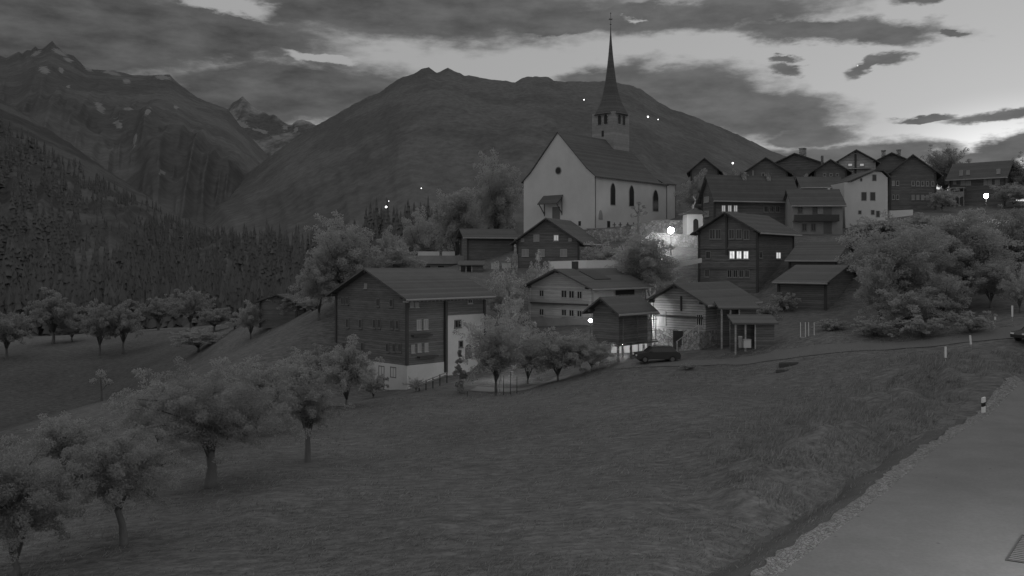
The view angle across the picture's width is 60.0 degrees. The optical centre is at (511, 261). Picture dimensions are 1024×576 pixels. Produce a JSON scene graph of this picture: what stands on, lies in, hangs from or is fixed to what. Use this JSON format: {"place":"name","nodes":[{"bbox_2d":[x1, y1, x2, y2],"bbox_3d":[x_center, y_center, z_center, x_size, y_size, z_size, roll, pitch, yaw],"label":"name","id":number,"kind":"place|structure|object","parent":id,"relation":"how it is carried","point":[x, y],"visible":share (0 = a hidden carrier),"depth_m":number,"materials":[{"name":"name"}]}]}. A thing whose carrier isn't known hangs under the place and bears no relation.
{"place":"outdoors","nodes":[
{"label":"outdoors","id":0,"kind":"place"},
{"bbox_2d":[0,99,241,294],"bbox_3d":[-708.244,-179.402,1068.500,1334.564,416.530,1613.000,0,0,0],"label":"valley slope","id":1,"kind":"structure","parent":0,"point":[20,120],"depth_m":868.08,"materials":[{"name":"plant"}]},
{"bbox_2d":[0,110,516,335],"bbox_3d":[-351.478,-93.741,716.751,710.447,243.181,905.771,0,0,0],"label":"forest","id":2,"kind":"object","parent":1,"relation":"on","point":[145,275],"visible":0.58,"depth_m":469.20,"materials":[{"name":"plant"}]},
{"bbox_2d":[0,41,268,222],"bbox_3d":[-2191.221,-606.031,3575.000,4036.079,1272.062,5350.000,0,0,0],"label":"mountain","id":3,"kind":"structure","parent":0,"point":[170,142],"depth_m":2703.92,"materials":[{"name":"stone"}]},
{"bbox_2d":[228,96,315,156],"bbox_3d":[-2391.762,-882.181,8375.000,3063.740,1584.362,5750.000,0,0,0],"label":"mountain","id":4,"kind":"structure","parent":0,"point":[269,135],"depth_m":8547.52,"materials":[{"name":"stone"}]},
{"bbox_2d":[0,201,1023,575],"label":"ground","id":5,"kind":"structure","parent":0,"point":[42,375],"depth_m":52.03,"materials":[{"name":"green plant"}]},
{"bbox_2d":[0,311,34,358],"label":"valley tree","id":6,"kind":"object","parent":5,"relation":"on","point":[10,331],"visible":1,"depth_m":177.59,"materials":[{"name":"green plant"}]},
{"bbox_2d":[0,434,84,575],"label":"fruit tree","id":7,"kind":"object","parent":5,"relation":"on","point":[26,506],"visible":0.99,"depth_m":33.04,"materials":[{"name":"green plant"}]},
{"bbox_2d":[23,287,84,343],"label":"valley tree","id":8,"kind":"object","parent":5,"relation":"on","point":[53,312],"visible":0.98,"depth_m":194.66,"materials":[{"name":"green plant"}]},
{"bbox_2d":[20,410,113,473],"bbox_3d":[-31.175,12.788,61.720,5.237,4.682,6.276,0,0,2],"label":"fruit tree","id":9,"kind":"object","parent":5,"relation":"on","point":[62,433],"visible":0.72,"depth_m":61.05,"materials":[{"name":"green plant"}]},
{"bbox_2d":[54,321,85,341],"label":"valley tree","id":10,"kind":"object","parent":5,"relation":"on","point":[66,329],"visible":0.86,"depth_m":197.10,"materials":[{"name":"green plant"}]},
{"bbox_2d":[74,298,116,355],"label":"valley tree","id":11,"kind":"object","parent":5,"relation":"on","point":[98,326],"visible":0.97,"depth_m":178.57,"materials":[{"name":"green plant"}]},
{"bbox_2d":[89,369,113,401],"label":"tree","id":12,"kind":"object","parent":5,"relation":"on","point":[105,379],"visible":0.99,"depth_m":139.94,"materials":[{"name":"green plant"}]},
{"bbox_2d":[42,417,206,545],"bbox_3d":[-15.941,9.230,35.660,6.411,5.465,6.299,0,0,0],"label":"apple tree","id":13,"kind":"object","parent":5,"relation":"on","point":[114,474],"visible":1,"depth_m":35.32,"materials":[{"name":"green plant"}]},
{"bbox_2d":[106,299,144,353],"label":"valley tree","id":14,"kind":"object","parent":5,"relation":"on","point":[125,323],"visible":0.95,"depth_m":180.03,"materials":[{"name":"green plant"}]},
{"bbox_2d":[101,367,199,450],"bbox_3d":[-24.235,10.618,61.020,6.418,6.499,6.141,0,0,36],"label":"fruit tree","id":15,"kind":"object","parent":5,"relation":"on","point":[158,388],"visible":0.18,"depth_m":60.44,"materials":[{"name":"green plant"}]},
{"bbox_2d":[130,297,178,329],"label":"valley tree","id":16,"kind":"object","parent":5,"relation":"on","point":[158,312],"visible":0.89,"depth_m":216.20,"materials":[{"name":"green plant"}]},
{"bbox_2d":[164,286,216,327],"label":"valley tree","id":17,"kind":"object","parent":5,"relation":"on","point":[187,307],"visible":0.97,"depth_m":204.07,"materials":[{"name":"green plant"}]},
{"bbox_2d":[167,326,226,351],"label":"valley tree","id":18,"kind":"object","parent":5,"relation":"on","point":[196,339],"visible":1,"depth_m":148.91,"materials":[{"name":"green plant"}]},
{"bbox_2d":[110,356,311,488],"bbox_3d":[-15.274,8.470,45.909,9.830,6.988,8.953,0,0,0],"label":"apple tree","id":19,"kind":"object","parent":5,"relation":"on","point":[213,417],"visible":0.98,"depth_m":45.12,"materials":[{"name":"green plant"}]},
{"bbox_2d":[192,307,235,331],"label":"valley tree","id":20,"kind":"object","parent":5,"relation":"on","point":[215,316],"visible":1,"depth_m":186.99,"materials":[{"name":"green plant"}]},
{"bbox_2d":[227,300,266,338],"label":"tree","id":21,"kind":"object","parent":5,"relation":"on","point":[250,318],"visible":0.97,"depth_m":133.27,"materials":[{"name":"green plant"}]},
{"bbox_2d":[204,354,312,434],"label":"fruit tree","id":22,"kind":"object","parent":5,"relation":"on","point":[270,383],"visible":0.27,"depth_m":65.68,"materials":[{"name":"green plant"}]},
{"bbox_2d":[253,293,310,327],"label":"hut","id":23,"kind":"object","parent":5,"relation":"on","point":[271,314],"visible":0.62,"depth_m":132.97,"materials":[{"name":"wood"}]},
{"bbox_2d":[267,346,331,397],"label":"fruit tree","id":24,"kind":"object","parent":5,"relation":"on","point":[297,362],"visible":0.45,"depth_m":83.35,"materials":[{"name":"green plant"}]},
{"bbox_2d":[291,297,328,310],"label":"bush","id":25,"kind":"object","parent":5,"relation":"on","point":[306,304],"visible":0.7,"depth_m":127.50,"materials":[{"name":"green plant"}]},
{"bbox_2d":[267,374,354,462],"bbox_3d":[-12.488,9.540,52.912,5.186,5.794,4.008,0,0,-43],"label":"apple tree","id":26,"kind":"object","parent":5,"relation":"on","point":[306,404],"visible":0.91,"depth_m":52.81,"materials":[{"name":"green plant"}]},
{"bbox_2d":[289,253,341,320],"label":"broadleaf tree","id":27,"kind":"object","parent":5,"relation":"on","point":[315,282],"visible":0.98,"depth_m":108.91,"materials":[{"name":"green plant"}]},
{"bbox_2d":[303,343,331,366],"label":"garden shrub","id":28,"kind":"object","parent":5,"relation":"on","point":[316,351],"visible":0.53,"depth_m":99.82,"materials":[{"name":"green plant"}]},
{"bbox_2d":[304,209,380,286],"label":"broadleaf tree","id":29,"kind":"object","parent":5,"relation":"on","point":[345,256],"visible":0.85,"depth_m":111.21,"materials":[{"name":"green plant"}]},
{"bbox_2d":[313,334,384,407],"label":"fruit tree","id":30,"kind":"object","parent":5,"relation":"on","point":[346,371],"visible":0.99,"depth_m":81.31,"materials":[{"name":"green plant"}]},
{"bbox_2d":[358,369,388,397],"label":"garden shrub","id":31,"kind":"object","parent":5,"relation":"on","point":[378,386],"visible":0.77,"depth_m":91.52,"materials":[{"name":"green plant"}]},
{"bbox_2d":[366,224,405,264],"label":"broadleaf tree","id":32,"kind":"object","parent":5,"relation":"on","point":[386,242],"visible":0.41,"depth_m":127.45,"materials":[{"name":"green plant"}]},
{"bbox_2d":[371,240,427,267],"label":"broadleaf tree","id":33,"kind":"object","parent":5,"relation":"on","point":[404,257],"visible":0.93,"depth_m":116.09,"materials":[{"name":"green plant"}]},
{"bbox_2d":[325,267,496,389],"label":"log chalet","id":34,"kind":"object","parent":5,"relation":"on","point":[404,323],"visible":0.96,"depth_m":98.75,"materials":[{"name":"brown wood"}]},
{"bbox_2d":[393,206,446,267],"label":"broadleaf tree","id":35,"kind":"object","parent":5,"relation":"on","point":[419,234],"visible":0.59,"depth_m":188.08,"materials":[{"name":"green plant"}]},
{"bbox_2d":[417,251,463,267],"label":"flat shed","id":36,"kind":"structure","parent":5,"relation":"on","point":[433,259],"depth_m":149.70,"materials":[{"name":"grey paint"}]},
{"bbox_2d":[423,187,488,255],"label":"broadleaf tree","id":37,"kind":"object","parent":5,"relation":"on","point":[459,211],"visible":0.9,"depth_m":179.82,"materials":[{"name":"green plant"}]},
{"bbox_2d":[452,350,467,392],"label":"young conifer","id":38,"kind":"object","parent":5,"relation":"on","point":[460,383],"visible":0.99,"depth_m":86.91,"materials":[{"name":"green plant"}]},
{"bbox_2d":[458,260,484,271],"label":"lean to shed","id":39,"kind":"object","parent":5,"relation":"on","point":[472,265],"visible":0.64,"depth_m":136.44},
{"bbox_2d":[455,229,518,259],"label":"barn","id":40,"kind":"structure","parent":5,"relation":"on","point":[479,244],"depth_m":146.97,"materials":[{"name":"wood"}]},
{"bbox_2d":[452,307,531,392],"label":"garden tree","id":41,"kind":"object","parent":5,"relation":"on","point":[496,355],"visible":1,"depth_m":86.02,"materials":[{"name":"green plant"}]},
{"bbox_2d":[467,148,523,228],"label":"broadleaf tree","id":42,"kind":"object","parent":5,"relation":"on","point":[496,204],"visible":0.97,"depth_m":173.95,"materials":[{"name":"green plant"}]},
{"bbox_2d":[486,257,528,314],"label":"garden tree","id":43,"kind":"object","parent":5,"relation":"on","point":[501,292],"visible":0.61,"depth_m":108.48,"materials":[{"name":"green plant"}]},
{"bbox_2d":[481,288,536,348],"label":"garden tree","id":44,"kind":"object","parent":5,"relation":"on","point":[514,316],"visible":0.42,"depth_m":99.59,"materials":[{"name":"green plant"}]},
{"bbox_2d":[509,331,542,383],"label":"garden tree","id":45,"kind":"object","parent":5,"relation":"on","point":[529,360],"visible":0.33,"depth_m":90.47,"materials":[{"name":"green plant"}]},
{"bbox_2d":[521,249,554,290],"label":"garden tree","id":46,"kind":"object","parent":5,"relation":"on","point":[533,274],"visible":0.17,"depth_m":117.65,"materials":[{"name":"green plant"}]},
{"bbox_2d":[509,218,602,267],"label":"log chalet","id":47,"kind":"object","parent":5,"relation":"on","point":[551,239],"visible":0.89,"depth_m":135.28,"materials":[{"name":"wood"}]},
{"bbox_2d":[523,326,595,381],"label":"garden tree","id":48,"kind":"object","parent":5,"relation":"on","point":[557,355],"visible":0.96,"depth_m":86.82,"materials":[{"name":"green plant"}]},
{"bbox_2d":[520,261,654,326],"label":"log chalet","id":49,"kind":"object","parent":5,"relation":"on","point":[560,297],"visible":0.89,"depth_m":108.68,"materials":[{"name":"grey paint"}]},
{"bbox_2d":[570,337,616,370],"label":"garden tree","id":50,"kind":"object","parent":5,"relation":"on","point":[593,353],"visible":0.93,"depth_m":87.27,"materials":[{"name":"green plant"}]},
{"bbox_2d":[521,12,676,232],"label":"church","id":51,"kind":"structure","parent":5,"relation":"on","point":[603,176],"depth_m":157.68,"materials":[{"name":"white paint"}]},
{"bbox_2d":[581,241,626,259],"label":"broadleaf tree","id":52,"kind":"object","parent":5,"relation":"on","point":[598,255],"visible":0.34,"depth_m":124.09,"materials":[{"name":"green plant"}]},
{"bbox_2d":[549,260,670,284],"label":"retaining wall","id":53,"kind":"structure","parent":5,"relation":"on","point":[581,264],"depth_m":120.98,"materials":[{"name":"white paint"}]},
{"bbox_2d":[582,295,659,361],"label":"granary","id":54,"kind":"structure","parent":5,"relation":"on","point":[619,321],"depth_m":92.50,"materials":[{"name":"wood"}]},
{"bbox_2d":[611,342,646,352],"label":"stone wall","id":55,"kind":"structure","parent":5,"relation":"on","point":[626,349],"depth_m":97.40,"materials":[{"name":"white paint"}]},
{"bbox_2d":[587,220,682,242],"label":"stone wall","id":56,"kind":"structure","parent":5,"relation":"on","point":[609,235],"depth_m":139.14,"materials":[{"name":"stone"}]},
{"bbox_2d":[604,232,680,290],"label":"broadleaf tree","id":57,"kind":"object","parent":5,"relation":"on","point":[641,260],"visible":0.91,"depth_m":115.37,"materials":[{"name":"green plant"}]},
{"bbox_2d":[618,233,697,253],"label":"stone wall","id":58,"kind":"structure","parent":5,"relation":"on","point":[680,240],"depth_m":132.78,"materials":[{"name":"stone"}]},
{"bbox_2d":[673,168,707,209],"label":"ridge tree","id":59,"kind":"object","parent":5,"relation":"on","point":[695,189],"visible":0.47,"depth_m":159.52,"materials":[{"name":"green plant"}]},
{"bbox_2d":[677,208,706,234],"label":"chapel","id":60,"kind":"structure","parent":5,"relation":"on","point":[692,219],"depth_m":134.09,"materials":[{"name":"white paint"}]},
{"bbox_2d":[646,281,762,350],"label":"log chalet","id":61,"kind":"object","parent":5,"relation":"on","point":[686,318],"visible":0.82,"depth_m":94.20,"materials":[{"name":"wood"}]},
{"bbox_2d":[687,158,722,183],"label":"log chalet","id":62,"kind":"object","parent":5,"relation":"on","point":[695,170],"visible":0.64,"depth_m":178.68,"materials":[{"name":"wood"}]},
{"bbox_2d":[714,301,759,349],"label":"lean to shed","id":63,"kind":"object","parent":5,"relation":"on","point":[724,308],"visible":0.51,"depth_m":91.32,"materials":[{"name":"wood"}]},
{"bbox_2d":[690,211,802,292],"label":"log chalet","id":64,"kind":"object","parent":5,"relation":"on","point":[748,253],"visible":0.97,"depth_m":120.86,"materials":[{"name":"wood"}]},
{"bbox_2d":[697,172,797,224],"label":"log chalet","id":65,"kind":"object","parent":5,"relation":"on","point":[743,192],"visible":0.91,"depth_m":142.07,"materials":[{"name":"wood"}]},
{"bbox_2d":[727,314,778,354],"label":"lean to shed","id":66,"kind":"object","parent":5,"relation":"on","point":[758,329],"visible":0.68,"depth_m":86.30,"materials":[{"name":"wood"}]},
{"bbox_2d":[740,157,792,176],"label":"log chalet","id":67,"kind":"object","parent":5,"relation":"on","point":[763,166],"visible":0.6,"depth_m":165.97,"materials":[{"name":"wood"}]},
{"bbox_2d":[756,303,782,316],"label":"garden shrub","id":68,"kind":"object","parent":5,"relation":"on","point":[770,310],"visible":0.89,"depth_m":99.68,"materials":[{"name":"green plant"}]},
{"bbox_2d":[769,292,801,311],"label":"garden shrub","id":69,"kind":"object","parent":5,"relation":"on","point":[785,302],"visible":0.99,"depth_m":103.56,"materials":[{"name":"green plant"}]},
{"bbox_2d":[775,148,820,180],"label":"log chalet","id":70,"kind":"object","parent":5,"relation":"on","point":[800,164],"visible":0.3,"depth_m":174.82,"materials":[{"name":"wood"}]},
{"bbox_2d":[772,265,855,310],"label":"barn","id":71,"kind":"structure","parent":5,"relation":"on","point":[821,287],"depth_m":105.34,"materials":[{"name":"wood"}]},
{"bbox_2d":[783,189,846,234],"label":"house","id":72,"kind":"structure","parent":5,"relation":"on","point":[814,211],"depth_m":136.50,"materials":[{"name":"grey paint"}]},
{"bbox_2d":[795,176,841,188],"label":"log chalet","id":73,"kind":"object","parent":5,"relation":"on","point":[823,182],"visible":0.52,"depth_m":147.62,"materials":[{"name":"grey paint"}]},
{"bbox_2d":[785,242,854,269],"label":"barn","id":74,"kind":"structure","parent":5,"relation":"on","point":[814,253],"depth_m":115.82,"materials":[{"name":"wood"}]},
{"bbox_2d":[808,156,852,178],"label":"log chalet","id":75,"kind":"object","parent":5,"relation":"on","point":[830,167],"visible":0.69,"depth_m":150.66,"materials":[{"name":"wood"}]},
{"bbox_2d":[811,318,850,330],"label":"garden shrub","id":76,"kind":"object","parent":5,"relation":"on","point":[830,325],"visible":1,"depth_m":87.60,"materials":[{"name":"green plant"}]},
{"bbox_2d":[707,418,965,575],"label":"ditch","id":77,"kind":"object","parent":5,"relation":"on","point":[859,482],"visible":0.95,"depth_m":35.13,"materials":[{"name":"soil"}]},
{"bbox_2d":[836,149,880,173],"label":"log chalet","id":78,"kind":"object","parent":5,"relation":"on","point":[856,161],"visible":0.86,"depth_m":160.61,"materials":[{"name":"wood"}]},
{"bbox_2d":[831,169,890,227],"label":"white house","id":79,"kind":"structure","parent":5,"relation":"on","point":[864,193],"depth_m":141.28,"materials":[{"name":"paint"}]},
{"bbox_2d":[847,219,877,237],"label":"garden shrub","id":80,"kind":"object","parent":5,"relation":"on","point":[863,229],"visible":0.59,"depth_m":125.42,"materials":[{"name":"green plant"}]},
{"bbox_2d":[850,316,902,336],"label":"garden shrub","id":81,"kind":"object","parent":5,"relation":"on","point":[877,327],"visible":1,"depth_m":82.58,"materials":[{"name":"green plant"}]},
{"bbox_2d":[851,217,903,233],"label":"ridge tree","id":82,"kind":"object","parent":5,"relation":"on","point":[884,227],"visible":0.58,"depth_m":126.94,"materials":[{"name":"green plant"}]},
{"bbox_2d":[854,257,913,319],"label":"hillside tree","id":83,"kind":"object","parent":5,"relation":"on","point":[871,286],"visible":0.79,"depth_m":87.32,"materials":[{"name":"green plant"}]},
{"bbox_2d":[750,375,1023,575],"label":"gravel verge","id":84,"kind":"structure","parent":5,"relation":"on","point":[782,561],"depth_m":36.61,"materials":[{"name":"gravel"}]},
{"bbox_2d":[876,149,906,172],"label":"log chalet","id":85,"kind":"object","parent":5,"relation":"on","point":[891,161],"visible":0.34,"depth_m":167.39,"materials":[{"name":"wood"}]},
{"bbox_2d":[834,209,973,320],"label":"hillside tree","id":86,"kind":"object","parent":5,"relation":"on","point":[907,253],"visible":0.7,"depth_m":89.45,"materials":[{"name":"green plant"}]},
{"bbox_2d":[858,286,959,321],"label":"shrub","id":87,"kind":"object","parent":5,"relation":"on","point":[906,306],"visible":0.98,"depth_m":83.95,"materials":[{"name":"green plant"}]},
{"bbox_2d":[888,154,942,210],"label":"log chalet","id":88,"kind":"object","parent":5,"relation":"on","point":[913,180],"visible":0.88,"depth_m":151.21,"materials":[{"name":"wood"}]},
{"bbox_2d":[897,212,940,232],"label":"ridge tree","id":89,"kind":"object","parent":5,"relation":"on","point":[921,220],"visible":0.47,"depth_m":123.31,"materials":[{"name":"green plant"}]},
{"bbox_2d":[893,313,951,337],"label":"garden shrub","id":90,"kind":"object","parent":5,"relation":"on","point":[920,325],"visible":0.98,"depth_m":80.38,"materials":[{"name":"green plant"}]},
{"bbox_2d":[911,269,973,320],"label":"hillside tree","id":91,"kind":"object","parent":5,"relation":"on","point":[943,289],"visible":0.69,"depth_m":86.08,"materials":[{"name":"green plant"}]},
{"bbox_2d":[924,188,960,211],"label":"ridge tree","id":92,"kind":"object","parent":5,"relation":"on","point":[940,198],"visible":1,"depth_m":144.25,"materials":[{"name":"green plant"}]},
{"bbox_2d":[919,235,968,297],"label":"hillside tree","id":93,"kind":"object","parent":5,"relation":"on","point":[952,267],"visible":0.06,"depth_m":91.88,"materials":[{"name":"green plant"}]},
{"bbox_2d":[920,143,971,191],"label":"ridge tree","id":94,"kind":"object","parent":5,"relation":"on","point":[945,164],"visible":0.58,"depth_m":165.24,"materials":[{"name":"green plant"}]},
{"bbox_2d":[913,207,1023,301],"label":"hillside tree","id":95,"kind":"object","parent":5,"relation":"on","point":[979,241],"visible":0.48,"depth_m":93.73,"materials":[{"name":"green plant"}]},
{"bbox_2d":[943,310,997,332],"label":"garden shrub","id":96,"kind":"object","parent":5,"relation":"on","point":[968,321],"visible":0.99,"depth_m":79.57,"materials":[{"name":"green plant"}]},
{"bbox_2d":[945,160,1014,205],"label":"log chalet","id":97,"kind":"object","parent":5,"relation":"on","point":[972,182],"visible":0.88,"depth_m":152.91,"materials":[{"name":"wood"}]},
{"bbox_2d":[953,255,1023,307],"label":"hillside tree","id":98,"kind":"object","parent":5,"relation":"on","point":[986,280],"visible":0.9,"depth_m":89.32,"materials":[{"name":"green plant"}]},
{"bbox_2d":[985,201,1023,281],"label":"hillside tree","id":99,"kind":"object","parent":5,"relation":"on","point":[1016,229],"visible":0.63,"depth_m":99.37,"materials":[{"name":"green plant"}]},
{"bbox_2d":[989,182,1023,207],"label":"ridge tree","id":100,"kind":"object","parent":5,"relation":"on","point":[1015,193],"visible":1,"depth_m":145.23,"materials":[{"name":"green plant"}]},
{"bbox_2d":[997,264,1023,312],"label":"hillside tree","id":101,"kind":"object","parent":5,"relation":"on","point":[1016,289],"visible":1,"depth_m":85.93,"materials":[{"name":"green plant"}]},
{"bbox_2d":[1009,151,1023,186],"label":"ridge tree","id":102,"kind":"object","parent":5,"relation":"on","point":[1016,173],"visible":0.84,"depth_m":151.68,"materials":[{"name":"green plant"}]},
{"bbox_2d":[0,0,1023,200],"label":"sky","id":103,"kind":"structure","parent":0,"point":[832,79],"materials":[{"name":"grey"}]},
{"bbox_2d":[471,374,572,391],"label":"garden path","id":104,"kind":"structure","parent":0,"point":[484,389],"depth_m":88.63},
{"bbox_2d":[205,67,948,280],"bbox_3d":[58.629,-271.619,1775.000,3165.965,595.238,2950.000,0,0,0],"label":"mountain","id":105,"kind":"structure","parent":0,"point":[398,143],"depth_m":1431.05,"materials":[{"name":"plant"}]},
{"bbox_2d":[614,326,1023,368],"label":"village road","id":106,"kind":"structure","parent":0,"point":[1003,333],"depth_m":80.73,"materials":[{"name":"asphalt"}]},
{"bbox_2d":[632,345,680,362],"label":"parked car","id":107,"kind":"object","parent":106,"relation":"on","point":[669,353],"visible":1,"depth_m":85.71,"materials":[{"name":"paint"}]},
{"bbox_2d":[778,383,1023,575],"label":"road","id":108,"kind":"structure","parent":0,"point":[954,506],"depth_m":32.99,"materials":[{"name":"asphalt"}]},
{"bbox_2d":[1005,534,1023,562],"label":"drain grate","id":109,"kind":"object","parent":108,"relation":"on","point":[1013,548],"visible":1,"depth_m":28.87,"materials":[{"name":"metal"}]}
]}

